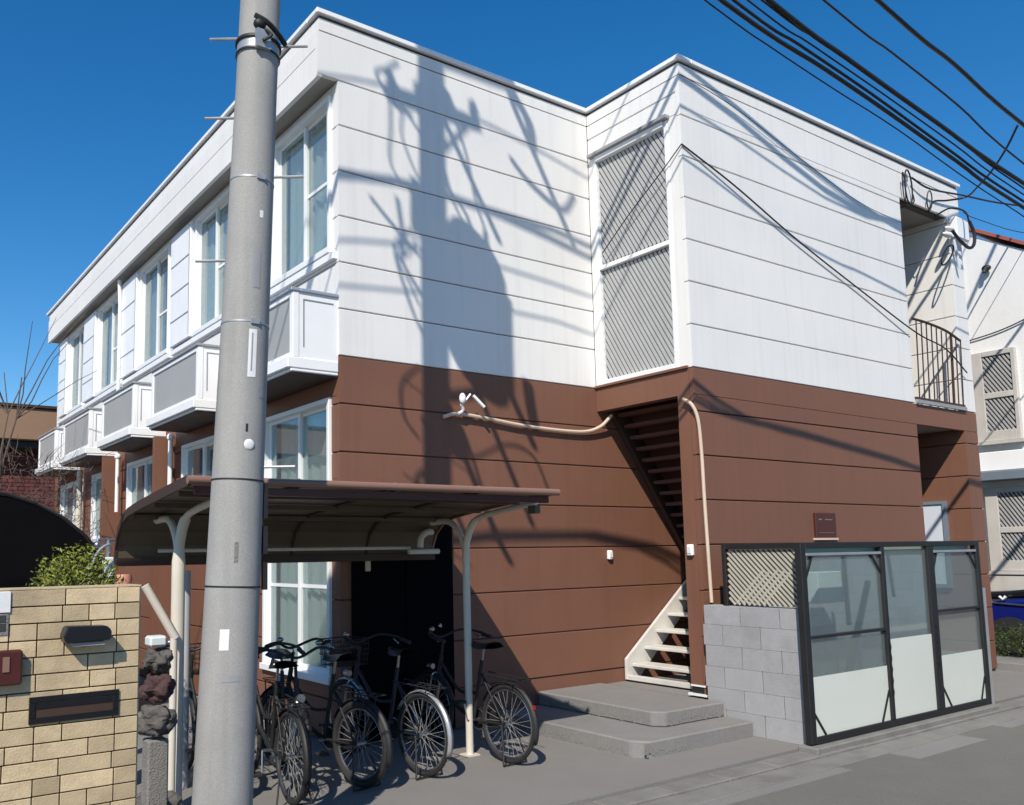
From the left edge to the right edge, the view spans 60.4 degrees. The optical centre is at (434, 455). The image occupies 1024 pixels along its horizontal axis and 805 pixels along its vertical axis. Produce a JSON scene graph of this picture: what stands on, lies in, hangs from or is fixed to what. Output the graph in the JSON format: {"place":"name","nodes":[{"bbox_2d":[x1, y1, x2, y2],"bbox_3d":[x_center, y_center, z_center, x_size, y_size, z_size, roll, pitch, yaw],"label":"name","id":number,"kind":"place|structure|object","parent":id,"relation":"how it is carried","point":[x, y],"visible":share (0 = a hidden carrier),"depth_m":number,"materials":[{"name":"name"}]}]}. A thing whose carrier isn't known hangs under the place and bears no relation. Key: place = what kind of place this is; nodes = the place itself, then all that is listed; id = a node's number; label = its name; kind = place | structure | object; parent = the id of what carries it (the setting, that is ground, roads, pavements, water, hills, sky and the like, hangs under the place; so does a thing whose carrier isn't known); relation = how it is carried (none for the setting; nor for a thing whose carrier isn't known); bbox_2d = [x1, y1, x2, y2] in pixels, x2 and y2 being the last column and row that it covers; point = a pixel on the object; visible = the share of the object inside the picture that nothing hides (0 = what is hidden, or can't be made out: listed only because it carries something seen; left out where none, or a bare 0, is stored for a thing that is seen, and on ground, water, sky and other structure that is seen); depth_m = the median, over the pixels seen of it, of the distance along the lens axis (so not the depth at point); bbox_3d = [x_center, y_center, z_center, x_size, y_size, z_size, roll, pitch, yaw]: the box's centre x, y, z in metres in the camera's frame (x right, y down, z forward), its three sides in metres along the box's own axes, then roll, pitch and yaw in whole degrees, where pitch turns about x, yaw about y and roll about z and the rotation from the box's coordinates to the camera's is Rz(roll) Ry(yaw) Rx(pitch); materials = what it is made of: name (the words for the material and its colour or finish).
{"place":"outdoors","nodes":[
{"label":"outdoors","id":0,"kind":"place"},
{"bbox_2d":[87,539,114,583],"bbox_3d":[-2.686,1.572,7.034,0.147,1.812,0.292,-1,-6,4],"label":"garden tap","id":1,"kind":"object","parent":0,"point":[107,545],"visible":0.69,"depth_m":7.16,"materials":[{"name":"silver metal"}]},
{"bbox_2d":[136,675,798,804],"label":"forecourt slab","id":2,"kind":"structure","parent":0,"point":[551,771],"depth_m":6.59,"materials":[{"name":"concrete"}]},
{"bbox_2d":[0,308,95,480],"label":"bare tree","id":3,"kind":"object","parent":2,"relation":"on","point":[18,414],"visible":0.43,"depth_m":12.98,"materials":[{"name":"brown plant"}]},
{"bbox_2d":[0,437,125,538],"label":"twiggy hedge","id":4,"kind":"object","parent":2,"relation":"on","point":[41,487],"visible":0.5,"depth_m":13.33,"materials":[{"name":"brown plant"}]},
{"bbox_2d":[0,492,138,710],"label":"black arched tent","id":5,"kind":"object","parent":2,"relation":"on","point":[31,531],"visible":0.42,"depth_m":8.99,"materials":[{"name":"black fabric"}]},
{"bbox_2d":[0,584,141,804],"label":"brick gate wall","id":6,"kind":"structure","parent":2,"relation":"on","point":[90,761],"depth_m":3.70,"materials":[{"name":"beige brick"}]},
{"bbox_2d":[0,613,8,634],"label":"meter window","id":7,"kind":"structure","parent":6,"relation":"attached to","point":[4,620],"depth_m":3.57,"materials":[{"name":"glass"}]},
{"bbox_2d":[0,591,10,612],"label":"name plate","id":8,"kind":"object","parent":6,"relation":"attached to","point":[5,602],"visible":1,"depth_m":3.58,"materials":[{"name":"white plastic"}]},
{"bbox_2d":[0,649,22,685],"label":"intercom","id":9,"kind":"object","parent":6,"relation":"attached to","point":[11,661],"visible":1,"depth_m":3.54,"materials":[{"name":"red plastic"}]},
{"bbox_2d":[28,689,118,724],"bbox_3d":[-1.520,1.058,3.696,0.360,0.110,0.009,3,-8,-34],"label":"mail slot","id":10,"kind":"object","parent":6,"relation":"attached to","point":[74,708],"visible":1,"depth_m":3.69,"materials":[{"name":"brown metal"}]},
{"bbox_2d":[60,625,111,646],"bbox_3d":[-1.480,0.760,3.715,0.193,0.085,0.082,3,-8,-34],"label":"wall light","id":11,"kind":"object","parent":6,"relation":"attached to","point":[80,635],"visible":1,"depth_m":3.68,"materials":[{"name":"black metal"}]},
{"bbox_2d":[114,574,132,586],"bbox_3d":[-2.306,0.949,6.476,0.127,0.145,0.130,3,-8,-34],"label":"salmon pot","id":12,"kind":"object","parent":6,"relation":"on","point":[128,577],"visible":0.32,"depth_m":6.44,"materials":[{"name":"ceramic"}]},
{"bbox_2d":[25,540,125,589],"bbox_3d":[-2.189,1.399,5.317,0.618,1.765,0.710,0,-6,-6],"label":"garden shrub","id":13,"kind":"object","parent":2,"relation":"on","point":[101,578],"visible":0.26,"depth_m":5.27,"materials":[{"name":"green plant"}]},
{"bbox_2d":[141,736,168,804],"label":"stone post","id":14,"kind":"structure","parent":2,"relation":"on","point":[154,783],"depth_m":4.96,"materials":[{"name":"grey stone"}]},
{"bbox_2d":[137,704,176,736],"bbox_3d":[-1.597,1.518,5.016,0.214,0.188,0.202,-3,-7,15],"label":"garden rock","id":15,"kind":"object","parent":14,"relation":"on","point":[157,720],"visible":0.98,"depth_m":4.96,"materials":[{"name":"grey stone"}]},
{"bbox_2d":[139,673,175,703],"bbox_3d":[-1.593,1.335,5.051,0.204,0.174,0.222,3,-8,-34],"label":"garden rock","id":16,"kind":"object","parent":15,"relation":"on","point":[157,688],"visible":0.98,"depth_m":5.00,"materials":[{"name":"brown stone"}]},
{"bbox_2d":[142,647,173,673],"bbox_3d":[-1.603,1.185,5.065,0.173,0.151,0.178,0,-6,-8],"label":"garden rock","id":17,"kind":"object","parent":16,"relation":"on","point":[157,660],"visible":1,"depth_m":5.01,"materials":[{"name":"grey stone"}]},
{"bbox_2d":[145,635,166,646],"bbox_3d":[-1.617,1.072,5.074,0.100,0.060,0.110,3,-8,-34],"label":"plastic tub","id":18,"kind":"object","parent":17,"relation":"on","point":[155,640],"visible":1,"depth_m":5.03,"materials":[{"name":"white plastic"}]},
{"bbox_2d":[136,790,181,804],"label":"garden rock","id":19,"kind":"object","parent":2,"relation":"on","point":[174,798],"visible":0.25,"depth_m":5.40,"materials":[{"name":"grey stone"}]},
{"bbox_2d":[141,583,178,791],"bbox_3d":[-1.789,1.572,5.670,0.248,1.484,0.076,3,-8,-34],"label":"bent pipe","id":20,"kind":"object","parent":2,"relation":"on","point":[159,610],"visible":0.79,"depth_m":5.70,"materials":[{"name":"beige paint"}]},
{"bbox_2d":[161,639,200,768],"bbox_3d":[-1.718,1.884,6.459,0.569,1.029,1.606,3,-7,-28],"label":"bicycle","id":21,"kind":"object","parent":2,"relation":"on","point":[193,703],"visible":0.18,"depth_m":6.70,"materials":[{"name":"black metal"}]},
{"bbox_2d":[182,571,190,789],"bbox_3d":[-1.820,1.616,6.365,0.070,1.550,0.070,3,-8,-34],"label":"downpipe","id":22,"kind":"object","parent":2,"relation":"on","point":[186,678],"visible":0.58,"depth_m":6.34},
{"bbox_2d":[254,642,312,804],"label":"bicycle","id":23,"kind":"object","parent":2,"relation":"on","point":[279,746],"visible":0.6,"depth_m":6.01,"materials":[{"name":"black metal"}]},
{"bbox_2d":[258,640,341,798],"bbox_3d":[-1.103,1.879,6.507,0.700,1.029,1.606,1,-7,-21],"label":"bicycle","id":24,"kind":"object","parent":2,"relation":"on","point":[276,653],"visible":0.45,"depth_m":6.30,"materials":[{"name":"black metal"}]},
{"bbox_2d":[258,637,392,791],"bbox_3d":[-0.875,1.887,6.608,1.606,1.029,0.700,-7,-9,44],"label":"bicycle","id":25,"kind":"object","parent":2,"relation":"on","point":[336,738],"visible":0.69,"depth_m":6.37,"materials":[{"name":"black metal"}]},
{"bbox_2d":[114,474,560,804],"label":"cycle shelter","id":26,"kind":"object","parent":2,"relation":"on","point":[320,521],"visible":0.93,"depth_m":6.62,"materials":[{"name":"brown metal"}]},
{"bbox_2d":[319,632,453,779],"bbox_3d":[-0.403,1.915,6.928,0.569,1.029,1.606,4,-8,-40],"label":"bicycle","id":27,"kind":"object","parent":2,"relation":"on","point":[401,729],"visible":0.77,"depth_m":6.74,"materials":[{"name":"black metal"}]},
{"bbox_2d":[410,627,538,766],"bbox_3d":[0.279,1.944,7.289,0.569,1.029,1.606,4,-8,-38],"label":"bicycle","id":28,"kind":"object","parent":2,"relation":"on","point":[485,719],"visible":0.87,"depth_m":7.11,"materials":[{"name":"black metal"}]},
{"bbox_2d":[499,683,752,757],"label":"porch steps","id":29,"kind":"structure","parent":2,"relation":"on","point":[630,722],"depth_m":7.71,"materials":[{"name":"grey concrete"}]},
{"bbox_2d":[0,0,1023,406],"label":"sky","id":30,"kind":"structure","parent":0,"point":[101,101],"materials":[{"name":"blue"}]},
{"bbox_2d":[704,0,1023,216],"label":"overhead cable","id":31,"kind":"object","parent":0,"point":[748,32],"visible":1,"depth_m":7.25,"materials":[{"name":"black rubber"}]},
{"bbox_2d":[717,0,1023,209],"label":"overhead cable","id":32,"kind":"object","parent":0,"point":[747,19],"visible":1,"depth_m":7.28,"materials":[{"name":"black rubber"}]},
{"bbox_2d":[730,725,1023,804],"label":"street","id":33,"kind":"structure","parent":0,"point":[989,770],"depth_m":6.33,"materials":[{"name":"grey asphalt"}]},
{"bbox_2d":[640,707,1023,804],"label":"gutter strip","id":34,"kind":"object","parent":33,"relation":"on","point":[724,790],"visible":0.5,"depth_m":6.86,"materials":[{"name":"concrete"}]},
{"bbox_2d":[699,717,1023,804],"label":"street repair patch","id":35,"kind":"object","parent":33,"relation":"on","point":[929,749],"visible":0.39,"depth_m":7.05,"materials":[{"name":"grey asphalt"}]},
{"bbox_2d":[731,0,1023,202],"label":"overhead cable","id":36,"kind":"object","parent":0,"point":[779,33],"visible":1,"depth_m":7.31,"materials":[{"name":"black rubber"}]},
{"bbox_2d":[746,0,1023,195],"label":"overhead cable","id":37,"kind":"object","parent":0,"point":[841,65],"visible":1,"depth_m":7.34,"materials":[{"name":"black rubber"}]},
{"bbox_2d":[760,0,1023,188],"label":"overhead cable","id":38,"kind":"object","parent":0,"point":[794,25],"visible":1,"depth_m":6.69,"materials":[{"name":"black rubber"}]},
{"bbox_2d":[765,0,1023,185],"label":"overhead cable","id":39,"kind":"object","parent":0,"point":[834,49],"visible":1,"depth_m":7.33,"materials":[{"name":"black rubber"}]},
{"bbox_2d":[992,670,1023,703],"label":"side yard","id":40,"kind":"structure","parent":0,"point":[1008,685],"depth_m":10.34,"materials":[{"name":"concrete"}]},
{"bbox_2d":[961,227,1023,601],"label":"white house","id":41,"kind":"structure","parent":40,"relation":"on","point":[993,266],"depth_m":13.57,"materials":[{"name":"paint"}]},
{"bbox_2d":[971,347,1023,445],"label":"window","id":42,"kind":"structure","parent":41,"relation":"in","point":[995,381],"depth_m":13.60,"materials":[{"name":"white metal"}]},
{"bbox_2d":[984,486,1023,574],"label":"window","id":43,"kind":"structure","parent":41,"relation":"in","point":[1004,506],"depth_m":13.41,"materials":[{"name":"white metal"}]},
{"bbox_2d":[991,590,1023,657],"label":"parked car","id":44,"kind":"object","parent":40,"relation":"on","point":[1007,612],"visible":0.43,"depth_m":12.42,"materials":[{"name":"blue paint"}]},
{"label":"ground","id":45,"kind":"structure","parent":0,"visible":0},
{"bbox_2d":[0,402,56,509],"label":"brown neighbour house","id":46,"kind":"structure","parent":45,"relation":"on","point":[32,426],"depth_m":19.86,"materials":[{"name":"red brick"}]},
{"bbox_2d":[191,0,307,804],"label":"utility pole","id":47,"kind":"object","parent":45,"relation":"on","point":[236,572],"visible":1,"depth_m":4.39,"materials":[{"name":"concrete"}]},
{"bbox_2d":[822,0,1023,164],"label":"overhead cable","id":48,"kind":"object","parent":47,"relation":"attached to","point":[919,74],"visible":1,"depth_m":9.25,"materials":[{"name":"black rubber"}]},
{"bbox_2d":[874,0,1023,127],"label":"overhead cable","id":49,"kind":"object","parent":47,"relation":"attached to","point":[927,43],"visible":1,"depth_m":9.99,"materials":[{"name":"black rubber"}]},
{"bbox_2d":[35,7,996,743],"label":"apartment building","id":50,"kind":"structure","parent":45,"relation":"on","point":[445,227],"depth_m":9.29,"materials":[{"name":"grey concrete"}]},
{"bbox_2d":[60,480,82,529],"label":"window","id":51,"kind":"structure","parent":50,"relation":"in","point":[69,485],"depth_m":16.95,"materials":[{"name":"clear glass"}]},
{"bbox_2d":[66,324,83,414],"bbox_3d":[-6.369,-1.613,16.692,0.950,1.710,1.300,3,-8,-34],"label":"window","id":52,"kind":"structure","parent":50,"relation":"in","point":[75,356],"depth_m":16.87,"materials":[{"name":"clear glass"}]},
{"bbox_2d":[90,472,101,542],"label":"window","id":53,"kind":"structure","parent":50,"relation":"in","point":[96,489],"depth_m":14.94,"materials":[{"name":"clear glass"}]},
{"bbox_2d":[95,292,120,396],"bbox_3d":[-5.050,-1.845,14.792,0.950,1.710,1.550,3,-8,-34],"label":"window","id":54,"kind":"structure","parent":50,"relation":"in","point":[109,311],"depth_m":15.06,"materials":[{"name":"clear glass"}]},
{"bbox_2d":[126,456,151,508],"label":"window","id":55,"kind":"structure","parent":50,"relation":"in","point":[139,488],"depth_m":13.20,"materials":[{"name":"clear glass"}]},
{"bbox_2d":[137,244,170,370],"bbox_3d":[-3.659,-2.089,12.789,0.950,1.710,1.450,3,-8,-34],"label":"window","id":56,"kind":"structure","parent":50,"relation":"in","point":[155,278],"depth_m":12.87,"materials":[{"name":"clear glass"}]},
{"bbox_2d":[181,435,213,477],"bbox_3d":[-2.499,0.198,10.899,0.950,0.950,1.400,3,-8,-34],"label":"window","id":57,"kind":"structure","parent":50,"relation":"in","point":[202,449],"depth_m":11.17,"materials":[{"name":"clear glass"}]},
{"bbox_2d":[192,187,229,336],"bbox_3d":[-2.340,-2.321,10.889,0.950,1.710,1.300,3,-8,-34],"label":"window","id":58,"kind":"structure","parent":50,"relation":"in","point":[210,244],"depth_m":11.05,"materials":[{"name":"white glass"}]},
{"bbox_2d":[259,397,334,684],"bbox_3d":[-0.978,0.813,8.632,0.950,2.720,1.550,3,-8,-34],"label":"window","id":59,"kind":"structure","parent":50,"relation":"in","point":[297,601],"depth_m":8.50,"materials":[{"name":"white glass"}]},
{"bbox_2d":[270,95,332,287],"bbox_3d":[-0.964,-2.563,8.907,0.950,1.710,1.350,3,-8,-34],"label":"window","id":60,"kind":"structure","parent":50,"relation":"in","point":[302,207],"depth_m":8.81,"materials":[{"name":"white glass"}]},
{"bbox_2d":[351,524,455,741],"bbox_3d":[-0.259,1.547,7.918,1.080,1.920,0.082,3,-8,-34],"label":"service door","id":61,"kind":"structure","parent":50,"relation":"attached to","point":[411,601],"depth_m":7.92,"materials":[{"name":"black metal"}]},
{"bbox_2d":[458,393,484,414],"bbox_3d":[0.353,-0.499,8.486,0.307,0.220,0.119,0,-6,-10],"label":"wall lamp","id":62,"kind":"object","parent":50,"relation":"attached to","point":[463,399],"visible":1,"depth_m":8.47,"materials":[{"name":"white metal"}]},
{"bbox_2d":[442,412,612,433],"bbox_3d":[0.999,-0.388,9.025,2.220,0.236,0.102,3,-7,-32],"label":"conduit","id":63,"kind":"object","parent":50,"relation":"attached to","point":[447,415],"visible":1,"depth_m":8.97,"materials":[{"name":"beige plastic"}]},
{"bbox_2d":[607,550,612,559],"bbox_3d":[1.904,1.074,9.497,0.060,0.100,0.050,3,-8,-34],"label":"outlet box","id":64,"kind":"object","parent":50,"relation":"attached to","point":[609,554],"visible":1,"depth_m":9.48,"materials":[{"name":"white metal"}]},
{"bbox_2d":[586,114,678,384],"bbox_3d":[2.117,-2.137,9.318,0.150,2.635,1.130,3,-8,-34],"label":"grilled window","id":65,"kind":"structure","parent":50,"relation":"in","point":[639,320],"depth_m":9.33,"materials":[{"name":"white metal"}]},
{"bbox_2d":[602,144,680,252],"bbox_3d":[2.159,-2.689,9.218,0.030,0.819,1.118,4,-8,-36],"label":"wall cable","id":66,"kind":"object","parent":50,"relation":"attached to","point":[641,198],"depth_m":9.19,"materials":[{"name":"black rubber"}]},
{"bbox_2d":[687,544,693,555],"bbox_3d":[2.474,0.911,8.472,0.048,0.110,0.070,3,-8,-34],"label":"outlet box","id":67,"kind":"object","parent":50,"relation":"attached to","point":[690,549],"visible":1,"depth_m":8.45,"materials":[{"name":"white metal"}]},
{"bbox_2d":[682,397,712,602],"bbox_3d":[2.539,0.407,8.449,0.203,1.995,0.102,-2,-6,13],"label":"conduit","id":68,"kind":"object","parent":50,"relation":"attached to","point":[690,403],"visible":1,"depth_m":8.43,"materials":[{"name":"beige plastic"}]},
{"bbox_2d":[680,74,900,222],"bbox_3d":[4.238,-3.435,10.049,4.201,0.698,0.008,3,-8,-34],"label":"wall cable","id":69,"kind":"object","parent":50,"relation":"attached to","point":[785,146],"depth_m":9.84,"materials":[{"name":"grey rubber"}]},
{"bbox_2d":[681,143,967,372],"bbox_3d":[4.834,-2.136,10.288,5.626,1.776,0.042,3,-8,-34],"label":"wall cable","id":70,"kind":"object","parent":50,"relation":"attached to","point":[755,203],"depth_m":9.95,"materials":[{"name":"black rubber"}]},
{"bbox_2d":[901,169,912,204],"bbox_3d":[6.117,-3.488,11.341,0.274,0.447,0.089,3,-8,-34],"label":"cable bracket","id":71,"kind":"object","parent":50,"relation":"attached to","point":[904,175],"visible":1,"depth_m":11.31,"materials":[{"name":"metal"}]},
{"bbox_2d":[900,194,914,208],"bbox_3d":[6.078,-3.296,11.507,0.425,0.213,0.068,-4,-7,25],"label":"wall cable","id":72,"kind":"object","parent":71,"relation":"attached to","point":[909,205],"depth_m":11.45,"materials":[{"name":"black rubber"}]},
{"bbox_2d":[911,177,1016,205],"bbox_3d":[9.409,-3.871,13.446,7.523,0.965,0.220,3,-7,-30],"label":"service cable","id":73,"kind":"object","parent":71,"relation":"attached to","point":[921,184],"visible":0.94,"depth_m":11.99,"materials":[{"name":"black rubber"}]},
{"bbox_2d":[921,501,949,540],"bbox_3d":[6.804,1.199,11.877,0.072,1.160,0.340,3,-8,-34],"label":"service door","id":74,"kind":"structure","parent":50,"relation":"in","point":[936,522],"depth_m":11.87,"materials":[{"name":"white metal"}]},
{"bbox_2d":[926,190,975,268],"bbox_3d":[7.025,-3.023,11.871,1.152,0.990,0.161,3,-8,-34],"label":"service fitting","id":75,"kind":"object","parent":50,"relation":"attached to","point":[957,228],"visible":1,"depth_m":11.94,"materials":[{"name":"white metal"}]},
{"bbox_2d":[928,125,1018,211],"bbox_3d":[6.786,-3.582,11.193,0.655,0.587,1.482,-2,-6,10],"label":"service cable","id":76,"kind":"object","parent":75,"relation":"attached to","point":[1000,157],"visible":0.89,"depth_m":11.39,"materials":[{"name":"black rubber"}]},
{"bbox_2d":[963,212,1023,232],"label":"service cable","id":77,"kind":"object","parent":75,"relation":"attached to","point":[993,224],"visible":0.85,"depth_m":12.63,"materials":[{"name":"black rubber"}]},
{"bbox_2d":[703,604,805,744],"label":"block wall","id":78,"kind":"structure","parent":45,"relation":"on","point":[753,669],"depth_m":7.71,"materials":[{"name":"concrete"}]},
{"bbox_2d":[721,543,797,607],"bbox_3d":[2.917,1.057,7.771,0.075,0.560,0.810,3,-8,-34],"label":"lattice screen","id":79,"kind":"object","parent":78,"relation":"on","point":[766,576],"visible":0.79,"depth_m":7.79,"materials":[{"name":"beige paint"}]},
{"bbox_2d":[579,697,1023,804],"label":"kerb strip","id":80,"kind":"object","parent":45,"relation":"on","point":[646,795],"visible":0.33,"depth_m":6.56,"materials":[{"name":"concrete"}]},
{"bbox_2d":[798,704,998,754],"bbox_3d":[4.362,2.569,8.033,3.200,0.228,0.180,3,-8,-34],"label":"fence footing","id":81,"kind":"object","parent":80,"relation":"on","point":[871,736],"visible":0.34,"depth_m":7.75,"materials":[{"name":"concrete"}]},
{"bbox_2d":[794,541,991,744],"bbox_3d":[4.360,1.646,8.161,3.170,1.690,0.111,3,-8,-34],"label":"glass fence","id":82,"kind":"object","parent":81,"relation":"on","point":[892,634],"visible":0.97,"depth_m":7.99,"materials":[{"name":"clear glass"}]},
{"bbox_2d":[982,588,994,704],"bbox_3d":[5.700,1.999,9.043,0.050,1.260,0.060,3,-8,-34],"label":"fence end post","id":83,"kind":"object","parent":80,"relation":"on","point":[988,646],"visible":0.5,"depth_m":9.02,"materials":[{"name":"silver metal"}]},
{"bbox_2d":[996,655,1023,671],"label":"planter kerb","id":84,"kind":"structure","parent":45,"relation":"on","point":[1007,663],"depth_m":11.60,"materials":[{"name":"grey concrete"}]},
{"bbox_2d":[993,622,1023,657],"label":"hedge","id":85,"kind":"object","parent":84,"relation":"on","point":[1014,643],"visible":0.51,"depth_m":12.15,"materials":[{"name":"green plant"}]},
{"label":"garden bed slab","id":86,"kind":"structure","parent":0,"visible":0},
{"bbox_2d":[738,604,795,607],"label":"garden wall","id":87,"kind":"structure","parent":86,"relation":"on","point":[768,606],"depth_m":8.25,"materials":[{"name":"grey concrete"}]}
]}

